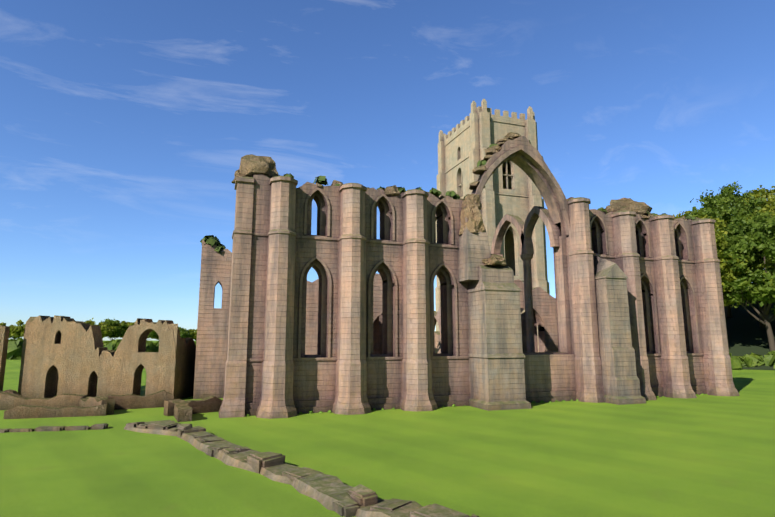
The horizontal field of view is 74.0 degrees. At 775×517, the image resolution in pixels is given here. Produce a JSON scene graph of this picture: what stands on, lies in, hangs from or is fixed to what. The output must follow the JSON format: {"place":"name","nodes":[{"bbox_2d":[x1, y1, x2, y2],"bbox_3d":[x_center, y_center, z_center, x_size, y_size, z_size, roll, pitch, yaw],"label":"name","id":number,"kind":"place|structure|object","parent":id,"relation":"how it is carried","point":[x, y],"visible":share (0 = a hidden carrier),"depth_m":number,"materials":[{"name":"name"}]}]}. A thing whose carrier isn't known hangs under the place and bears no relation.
{"place":"outdoors","nodes":[
{"label":"outdoors","id":0,"kind":"place"},
{"bbox_2d":[18,315,195,398],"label":"ruin walls","id":1,"kind":"structure","parent":0,"point":[64,354],"depth_m":48.05,"materials":[{"name":"beige stone"}]},
{"bbox_2d":[0,390,222,421],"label":"low ruin walls","id":2,"kind":"structure","parent":0,"point":[15,406],"depth_m":39.44,"materials":[{"name":"stone"}]},
{"bbox_2d":[0,340,774,516],"bbox_3d":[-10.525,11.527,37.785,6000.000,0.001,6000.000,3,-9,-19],"label":"ground","id":3,"kind":"structure","parent":0,"point":[706,456],"depth_m":23.74,"materials":[{"name":"green plant"}]},
{"bbox_2d":[0,322,14,336],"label":"tree","id":4,"kind":"object","parent":3,"relation":"on","point":[2,324],"visible":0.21,"depth_m":499.70,"materials":[{"name":"green plant"}]},
{"bbox_2d":[0,325,21,395],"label":"ruin fragment","id":5,"kind":"object","parent":3,"relation":"on","point":[4,334],"visible":0.49,"depth_m":47.53,"materials":[{"name":"stone"}]},
{"bbox_2d":[10,319,25,336],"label":"tree","id":6,"kind":"object","parent":3,"relation":"on","point":[18,330],"visible":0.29,"depth_m":374.82,"materials":[{"name":"green plant"}]},
{"bbox_2d":[84,318,116,338],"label":"tree","id":7,"kind":"object","parent":3,"relation":"on","point":[106,330],"visible":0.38,"depth_m":392.27,"materials":[{"name":"green plant"}]},
{"bbox_2d":[6,337,195,359],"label":"hedge bushes","id":8,"kind":"object","parent":3,"relation":"on","point":[14,349],"visible":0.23,"depth_m":144.14,"materials":[{"name":"green plant"}]},
{"bbox_2d":[99,318,127,339],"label":"tree","id":9,"kind":"object","parent":3,"relation":"on","point":[117,332],"visible":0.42,"depth_m":412.91,"materials":[{"name":"green plant"}]},
{"bbox_2d":[117,321,134,337],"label":"tree","id":10,"kind":"object","parent":3,"relation":"on","point":[128,324],"visible":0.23,"depth_m":420.31,"materials":[{"name":"green plant"}]},
{"bbox_2d":[147,330,158,339],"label":"tree","id":11,"kind":"object","parent":3,"relation":"on","point":[153,334],"visible":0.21,"depth_m":470.61,"materials":[{"name":"green plant"}]},
{"bbox_2d":[178,327,192,337],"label":"tree","id":12,"kind":"object","parent":3,"relation":"on","point":[184,332],"visible":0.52,"depth_m":460.30,"materials":[{"name":"green plant"}]},
{"bbox_2d":[188,329,196,340],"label":"tree","id":13,"kind":"object","parent":3,"relation":"on","point":[193,333],"visible":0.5,"depth_m":540.17,"materials":[{"name":"green plant"}]},
{"bbox_2d":[193,239,231,398],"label":"end wall","id":14,"kind":"structure","parent":3,"relation":"on","point":[212,343],"depth_m":49.66,"materials":[{"name":"stone"}]},
{"bbox_2d":[218,176,253,417],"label":"chapel corner piers","id":15,"kind":"structure","parent":3,"relation":"on","point":[233,404],"depth_m":38.65,"materials":[{"name":"brown stone"}]},
{"bbox_2d":[0,420,478,516],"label":"foundation stones","id":16,"kind":"object","parent":3,"relation":"on","point":[336,494],"visible":0.96,"depth_m":20.20,"materials":[{"name":"stone"}]},
{"bbox_2d":[305,273,557,354],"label":"chapel walls","id":17,"kind":"structure","parent":3,"relation":"on","point":[544,313],"depth_m":61.96,"materials":[{"name":"brown stone"}]},
{"bbox_2d":[246,393,706,416],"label":"grass tufts","id":18,"kind":"object","parent":3,"relation":"on","point":[374,409],"depth_m":42.67,"materials":[{"name":"green plant"}]},
{"bbox_2d":[458,207,531,410],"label":"buttress","id":19,"kind":"structure","parent":3,"relation":"on","point":[496,355],"depth_m":42.59,"materials":[{"name":"grey stone"}]},
{"bbox_2d":[256,176,739,418],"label":"buttresses","id":20,"kind":"structure","parent":3,"relation":"on","point":[277,401],"depth_m":41.77,"materials":[{"name":"brown stone"}]},
{"bbox_2d":[436,198,560,352],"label":"arches","id":21,"kind":"structure","parent":3,"relation":"on","point":[525,232],"depth_m":54.65,"materials":[{"name":"brown stone"}]},
{"bbox_2d":[567,197,604,402],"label":"buttress","id":22,"kind":"structure","parent":3,"relation":"on","point":[588,376],"depth_m":47.60,"materials":[{"name":"stone"}]},
{"bbox_2d":[594,255,645,404],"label":"buttress","id":23,"kind":"structure","parent":3,"relation":"on","point":[621,382],"depth_m":46.18,"materials":[{"name":"grey stone"}]},
{"bbox_2d":[0,0,774,340],"label":"sky","id":24,"kind":"structure","parent":0,"point":[127,127],"materials":[{"name":"blue"}]},
{"bbox_2d":[245,136,706,415],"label":"chapel wall","id":25,"kind":"structure","parent":0,"point":[549,376],"depth_m":43.86,"materials":[{"name":"brown stone"}]},
{"bbox_2d":[200,140,696,254],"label":"wall plants","id":26,"kind":"object","parent":25,"relation":"attached to","point":[211,240],"depth_m":47.86,"materials":[{"name":"green leaves"}]},
{"bbox_2d":[232,132,699,265],"bbox_3d":[11.350,-5.684,48.023,49.537,13.625,5.357,3,-9,-19],"label":"broken masonry","id":27,"kind":"object","parent":25,"relation":"on","point":[251,165],"visible":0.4,"depth_m":45.15,"materials":[{"name":"brown stone"}]},
{"bbox_2d":[435,99,549,351],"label":"tower","id":28,"kind":"structure","parent":0,"point":[511,188],"depth_m":105.11,"materials":[{"name":"stone"}]},
{"bbox_2d":[724,283,774,369],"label":"dark background woodland","id":29,"kind":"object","parent":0,"point":[746,334],"depth_m":114.06,"materials":[{"name":"green"}]},
{"bbox_2d":[673,211,691,218],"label":"tree","id":30,"kind":"object","parent":29,"relation":"on","point":[679,215],"depth_m":147.62,"materials":[{"name":"green plant"}]},
{"bbox_2d":[699,214,716,219],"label":"tree","id":31,"kind":"object","parent":29,"relation":"on","point":[704,216],"depth_m":118.48,"materials":[{"name":"green plant"}]},
{"bbox_2d":[682,190,765,317],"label":"tree","id":32,"kind":"object","parent":29,"relation":"on","point":[719,211],"visible":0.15,"depth_m":129.41,"materials":[{"name":"green plant"}]},
{"bbox_2d":[697,181,754,215],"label":"tree","id":33,"kind":"object","parent":29,"relation":"on","point":[726,193],"visible":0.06,"depth_m":155.03,"materials":[{"name":"green plant"}]},
{"bbox_2d":[708,216,748,306],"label":"tree","id":34,"kind":"object","parent":29,"relation":"on","point":[729,276],"visible":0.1,"depth_m":99.81,"materials":[{"name":"green plant"}]},
{"bbox_2d":[717,234,761,306],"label":"tree","id":35,"kind":"object","parent":29,"relation":"on","point":[733,240],"depth_m":110.52,"materials":[{"name":"green plant"}]},
{"bbox_2d":[717,207,774,351],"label":"tree","id":36,"kind":"object","parent":29,"relation":"on","point":[757,243],"visible":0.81,"depth_m":98.51,"materials":[{"name":"green plant"}]},
{"bbox_2d":[724,210,774,327],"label":"tree","id":37,"kind":"object","parent":29,"relation":"on","point":[761,325],"visible":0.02,"depth_m":117.42,"materials":[{"name":"green plant"}]},
{"bbox_2d":[729,350,774,368],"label":"woodland edge shrubs","id":38,"kind":"object","parent":29,"relation":"on","point":[751,359],"visible":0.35,"depth_m":95.98,"materials":[{"name":"green plant"}]},
{"bbox_2d":[729,201,774,302],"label":"tree","id":39,"kind":"object","parent":29,"relation":"on","point":[746,209],"depth_m":138.55,"materials":[{"name":"green plant"}]},
{"bbox_2d":[742,185,774,211],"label":"tree","id":40,"kind":"object","parent":29,"relation":"on","point":[767,194],"visible":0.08,"depth_m":141.44,"materials":[{"name":"green plant"}]},
{"bbox_2d":[747,201,774,222],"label":"tree","id":41,"kind":"object","parent":29,"relation":"on","point":[764,209],"visible":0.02,"depth_m":125.24,"materials":[{"name":"green plant"}]},
{"bbox_2d":[755,258,774,287],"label":"tree","id":42,"kind":"object","parent":29,"relation":"on","point":[769,264],"visible":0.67,"depth_m":95.78,"materials":[{"name":"green plant"}]}
]}

